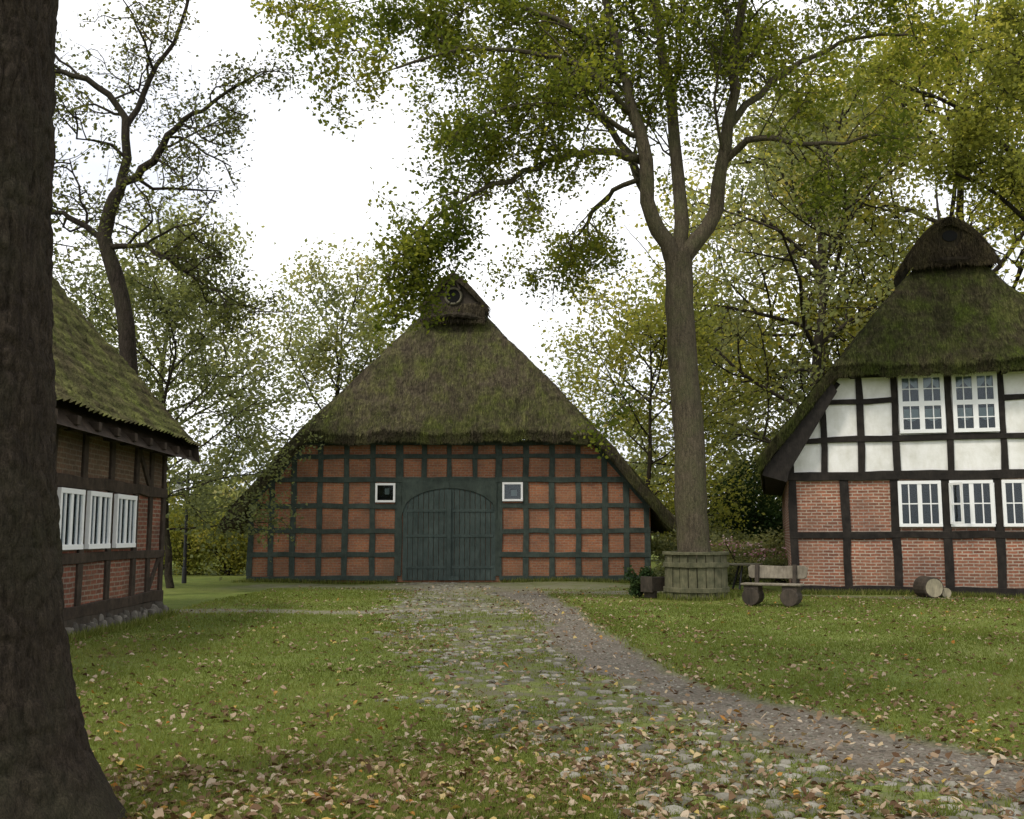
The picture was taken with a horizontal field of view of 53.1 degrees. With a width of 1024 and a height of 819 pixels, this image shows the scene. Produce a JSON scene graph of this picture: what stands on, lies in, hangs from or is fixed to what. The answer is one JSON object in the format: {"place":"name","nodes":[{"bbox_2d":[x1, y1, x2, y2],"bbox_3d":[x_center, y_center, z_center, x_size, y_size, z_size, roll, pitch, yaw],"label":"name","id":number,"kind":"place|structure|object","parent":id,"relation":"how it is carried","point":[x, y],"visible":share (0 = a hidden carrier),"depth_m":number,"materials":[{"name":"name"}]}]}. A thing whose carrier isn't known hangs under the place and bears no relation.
{"place":"outdoors","nodes":[
{"label":"outdoors","id":0,"kind":"place"},
{"bbox_2d":[51,0,1023,515],"label":"sky","id":1,"kind":"structure","parent":0,"point":[303,181],"materials":[{"name":"white"}]},
{"bbox_2d":[70,536,1023,818],"bbox_3d":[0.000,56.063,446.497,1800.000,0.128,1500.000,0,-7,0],"label":"ground","id":2,"kind":"structure","parent":0,"point":[212,586],"depth_m":11.45,"materials":[{"name":"green plant"}]},
{"bbox_2d":[0,0,127,818],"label":"foreground oak tree","id":3,"kind":"object","parent":2,"relation":"on","point":[50,767],"visible":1,"depth_m":5.62,"materials":[{"name":"brown plant"}]},
{"bbox_2d":[51,39,184,334],"bbox_3d":[-20.764,-4.510,36.746,15.810,21.095,18.578,6,-9,-40],"label":"ash tree","id":4,"kind":"object","parent":2,"relation":"on","point":[78,214],"visible":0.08,"depth_m":38.83,"materials":[{"name":"green plant"}]},
{"bbox_2d":[52,277,200,634],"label":"brick cottage","id":5,"kind":"structure","parent":2,"relation":"on","point":[122,435],"depth_m":18.36,"materials":[{"name":"red brick"}]},
{"bbox_2d":[57,487,137,549],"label":"window frames","id":6,"kind":"structure","parent":5,"relation":"in","point":[61,490],"depth_m":17.26,"materials":[{"name":"white paint"}]},
{"bbox_2d":[61,493,133,544],"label":"window glass","id":7,"kind":"structure","parent":5,"relation":"in","point":[68,495],"depth_m":17.37,"materials":[{"name":"white"}]},
{"bbox_2d":[51,0,312,374],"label":"oak tree","id":8,"kind":"object","parent":2,"relation":"on","point":[102,235],"visible":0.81,"depth_m":27.54,"materials":[{"name":"green plant"}]},
{"bbox_2d":[175,471,189,582],"bbox_3d":[-10.942,3.876,33.779,0.536,3.720,0.360,0,-7,0],"label":"tree","id":9,"kind":"object","parent":2,"relation":"on","point":[184,574],"visible":0.47,"depth_m":33.67,"materials":[{"name":"green plant"}]},
{"bbox_2d":[54,195,344,587],"bbox_3d":[-10.512,-0.580,31.586,10.198,12.062,8.905,4,-8,-31],"label":"alder tree","id":10,"kind":"object","parent":2,"relation":"on","point":[177,313],"visible":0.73,"depth_m":31.31,"materials":[{"name":"green plant"}]},
{"bbox_2d":[52,175,349,569],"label":"ash tree","id":11,"kind":"object","parent":2,"relation":"on","point":[163,239],"visible":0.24,"depth_m":45.83,"materials":[{"name":"green plant"}]},
{"bbox_2d":[163,480,247,575],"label":"hazel shrub","id":12,"kind":"object","parent":2,"relation":"on","point":[193,562],"visible":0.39,"depth_m":40.76,"materials":[{"name":"green plant"}]},
{"bbox_2d":[204,233,410,543],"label":"ash tree","id":13,"kind":"object","parent":2,"relation":"on","point":[321,352],"visible":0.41,"depth_m":54.58,"materials":[{"name":"green plant"}]},
{"bbox_2d":[219,266,676,581],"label":"thatched barn","id":14,"kind":"structure","parent":2,"relation":"on","point":[426,463],"depth_m":34.83,"materials":[{"name":"orange brick"}]},
{"bbox_2d":[402,489,494,579],"bbox_3d":[-2.130,4.223,34.686,3.146,3.090,0.104,0,-7,0],"label":"arched door","id":15,"kind":"structure","parent":14,"relation":"in","point":[439,503],"depth_m":34.67,"materials":[{"name":"green wood"}]},
{"bbox_2d":[375,482,522,501],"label":"window frames","id":16,"kind":"structure","parent":14,"relation":"in","point":[376,484],"depth_m":34.81,"materials":[{"name":"white paint"}]},
{"bbox_2d":[170,493,749,559],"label":"distant hedge","id":17,"kind":"object","parent":2,"relation":"on","point":[653,544],"visible":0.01,"depth_m":63.27,"materials":[{"name":"green plant"}]},
{"bbox_2d":[167,446,780,555],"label":"distant trees","id":18,"kind":"object","parent":2,"relation":"on","point":[224,486],"depth_m":76.16,"materials":[{"name":"green plant"}]},
{"bbox_2d":[67,576,1023,818],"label":"lawn grass","id":19,"kind":"structure","parent":2,"relation":"on","point":[170,613],"depth_m":10.39,"materials":[{"name":"green plant"}]},
{"bbox_2d":[71,585,1023,818],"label":"fallen leaves","id":20,"kind":"object","parent":2,"relation":"on","point":[160,812],"visible":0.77,"depth_m":7.43,"materials":[{"name":"brown plant"}]},
{"bbox_2d":[250,0,985,597],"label":"linden tree","id":21,"kind":"object","parent":2,"relation":"on","point":[584,66],"visible":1,"depth_m":26.18,"materials":[{"name":"green plant"}]},
{"bbox_2d":[623,565,656,596],"bbox_3d":[3.364,4.472,26.889,0.962,0.893,0.839,0,-7,0],"label":"ivy bush","id":22,"kind":"object","parent":2,"relation":"on","point":[635,588],"visible":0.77,"depth_m":26.72,"materials":[{"name":"green plant"}]},
{"bbox_2d":[640,576,664,597],"bbox_3d":[3.900,4.607,26.638,1.100,0.540,0.440,5,-8,-35],"label":"wooden trough","id":23,"kind":"object","parent":2,"relation":"on","point":[651,587],"visible":0.47,"depth_m":26.30,"materials":[{"name":"brown wood"}]},
{"bbox_2d":[533,249,778,539],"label":"maple tree","id":24,"kind":"object","parent":2,"relation":"on","point":[650,330],"visible":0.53,"depth_m":42.72,"materials":[{"name":"green plant"}]},
{"bbox_2d":[530,250,823,544],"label":"maple tree","id":25,"kind":"object","parent":2,"relation":"on","point":[644,462],"visible":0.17,"depth_m":59.91,"materials":[{"name":"green plant"}]},
{"bbox_2d":[662,551,729,599],"bbox_3d":[4.680,4.223,26.030,1.680,1.216,1.680,0,-7,0],"label":"wooden tub planter","id":26,"kind":"object","parent":2,"relation":"on","point":[708,570],"visible":0.9,"depth_m":25.36,"materials":[{"name":"brown wood"}]},
{"bbox_2d":[651,510,763,567],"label":"lilac shrub","id":27,"kind":"object","parent":2,"relation":"on","point":[739,536],"visible":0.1,"depth_m":40.73,"materials":[{"name":"green plant"}]},
{"bbox_2d":[651,523,784,578],"bbox_3d":[8.958,5.216,37.385,8.789,2.169,3.434,2,-7,-17],"label":"garden shrub","id":28,"kind":"object","parent":2,"relation":"on","point":[769,545],"visible":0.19,"depth_m":37.13,"materials":[{"name":"green plant"}]},
{"bbox_2d":[649,550,788,584],"bbox_3d":[7.043,5.062,32.740,5.148,1.165,2.084,1,-7,-8],"label":"perennial bed","id":29,"kind":"object","parent":2,"relation":"on","point":[745,574],"visible":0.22,"depth_m":32.80,"materials":[{"name":"green plant"}]},
{"bbox_2d":[707,453,782,564],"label":"yew bush","id":30,"kind":"object","parent":2,"relation":"on","point":[772,517],"visible":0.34,"depth_m":47.16,"materials":[{"name":"green plant"}]},
{"bbox_2d":[729,563,762,589],"bbox_3d":[6.850,4.899,30.028,1.000,0.759,1.000,1,-7,-11],"label":"garden table","id":31,"kind":"object","parent":2,"relation":"on","point":[741,565],"visible":0.68,"depth_m":30.01,"materials":[{"name":"grey wood"}]},
{"bbox_2d":[710,535,786,581],"bbox_3d":[8.202,5.034,34.583,2.294,1.613,3.209,2,-7,-14],"label":"flower clump","id":32,"kind":"object","parent":2,"relation":"on","point":[734,559],"visible":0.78,"depth_m":35.41,"materials":[{"name":"pink plant"}]},
{"bbox_2d":[497,591,1023,793],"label":"path pebbles","id":33,"kind":"object","parent":2,"relation":"on","point":[843,737],"visible":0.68,"depth_m":10.29,"materials":[{"name":"gravel"}]},
{"bbox_2d":[740,564,807,606],"bbox_3d":[6.018,4.024,23.493,1.379,0.917,0.772,-4,-8,28],"label":"wooden bench","id":34,"kind":"object","parent":2,"relation":"on","point":[790,595],"visible":1,"depth_m":23.47,"materials":[{"name":"brown wood"}]},
{"bbox_2d":[610,35,947,500],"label":"beech tree","id":35,"kind":"object","parent":2,"relation":"on","point":[851,328],"visible":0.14,"depth_m":55.47,"materials":[{"name":"green plant"}]},
{"bbox_2d":[578,0,1021,509],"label":"beech tree","id":36,"kind":"object","parent":2,"relation":"on","point":[815,371],"visible":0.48,"depth_m":46.99,"materials":[{"name":"green plant"}]},
{"bbox_2d":[694,0,1023,354],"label":"beech tree","id":37,"kind":"object","parent":2,"relation":"on","point":[1014,242],"visible":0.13,"depth_m":50.70,"materials":[{"name":"green plant"}]},
{"bbox_2d":[762,369,1023,596],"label":"timber frame","id":38,"kind":"object","parent":2,"relation":"on","point":[778,473],"visible":0.76,"depth_m":27.56,"materials":[{"name":"black wood"}]},
{"bbox_2d":[758,263,1023,494],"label":"house roof","id":39,"kind":"structure","parent":38,"relation":"on","point":[932,316],"depth_m":28.02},
{"bbox_2d":[755,263,1023,473],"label":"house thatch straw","id":40,"kind":"object","parent":39,"relation":"attached to","point":[940,366],"visible":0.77,"depth_m":27.71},
{"bbox_2d":[935,191,939,220],"bbox_3d":[12.498,-5.716,29.960,0.137,1.403,0.104,-7,-10,44],"label":"roof finial","id":41,"kind":"object","parent":39,"relation":"on","point":[938,211],"visible":0.65,"depth_m":29.96,"materials":[{"name":"silver metal"}]},
{"bbox_2d":[893,217,993,287],"bbox_3d":[12.703,-4.605,30.204,2.500,1.466,2.783,-2,-7,14],"label":"house ridge hood","id":42,"kind":"object","parent":39,"relation":"on","point":[900,277],"visible":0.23,"depth_m":30.07,"materials":[{"name":"brown wicker"}]},
{"bbox_2d":[891,216,1003,281],"bbox_3d":[12.641,-4.562,29.893,2.872,1.596,2.277,-2,-7,14],"label":"thatched ridge cap","id":43,"kind":"object","parent":42,"relation":"attached to","point":[983,249],"visible":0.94,"depth_m":28.92,"materials":[{"name":"brown wicker"}]},
{"bbox_2d":[903,256,984,265],"bbox_3d":[12.428,-4.231,29.031,2.492,0.385,0.470,-2,-7,14],"label":"house thatch lip","id":44,"kind":"object","parent":39,"relation":"attached to","point":[950,260],"visible":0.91,"depth_m":28.84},
{"bbox_2d":[917,226,978,258],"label":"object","id":45,"kind":"structure","parent":39,"relation":"attached to","point":[950,244],"depth_m":28.99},
{"bbox_2d":[942,230,956,241],"bbox_3d":[12.395,-4.913,28.996,0.398,0.318,0.050,-2,-7,14],"label":"house owl hole","id":46,"kind":"object","parent":45,"relation":"in","point":[949,235],"visible":1,"depth_m":28.98,"materials":[{"name":"black"}]},
{"bbox_2d":[782,371,1023,494],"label":"plaster panels","id":47,"kind":"object","parent":38,"relation":"attached to","point":[969,454],"visible":0.33,"depth_m":27.76,"materials":[{"name":"white paint"}]},
{"bbox_2d":[897,371,1023,526],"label":"window frames","id":48,"kind":"structure","parent":38,"relation":"attached to","point":[975,401],"depth_m":27.27,"materials":[{"name":"white wood"}]},
{"bbox_2d":[902,375,993,420],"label":"lace curtains","id":49,"kind":"object","parent":48,"relation":"attached to","point":[929,412],"visible":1,"depth_m":27.47,"materials":[{"name":"grey fabric"}]},
{"bbox_2d":[948,482,964,523],"bbox_3d":[11.655,2.457,26.852,0.030,1.080,0.500,2,-7,-16],"label":"open casement","id":50,"kind":"object","parent":48,"relation":"attached to","point":[961,503],"visible":1,"depth_m":26.81,"materials":[{"name":"white paint"}]},
{"bbox_2d":[901,376,1023,523],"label":"window backing","id":51,"kind":"object","parent":48,"relation":"attached to","point":[914,396],"depth_m":27.27,"materials":[{"name":"grey glass"}]},
{"bbox_2d":[993,483,995,523],"bbox_3d":[12.593,2.485,27.082,0.030,1.080,0.500,2,-7,-14],"label":"open casement","id":52,"kind":"object","parent":48,"relation":"attached to","point":[994,503],"visible":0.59,"depth_m":26.84,"materials":[{"name":"white paint"}]},
{"bbox_2d":[782,478,1023,587],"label":"brick infill","id":53,"kind":"object","parent":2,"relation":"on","point":[872,560],"visible":0.36,"depth_m":27.56,"materials":[{"name":"red brick"}]},
{"bbox_2d":[830,0,1023,293],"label":"chestnut tree","id":54,"kind":"object","parent":2,"relation":"on","point":[976,130],"visible":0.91,"depth_m":36.03,"materials":[{"name":"green plant"}]},
{"bbox_2d":[913,576,950,597],"bbox_3d":[10.883,4.592,26.431,0.845,0.579,0.552,1,-7,-8],"label":"log round","id":55,"kind":"object","parent":2,"relation":"on","point":[928,587],"visible":0.93,"depth_m":26.18,"materials":[{"name":"brown wood"}]},
{"bbox_2d":[361,582,1023,818],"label":"cobblestone path","id":56,"kind":"structure","parent":0,"point":[725,795],"depth_m":7.98,"materials":[{"name":"stone"}]}
]}

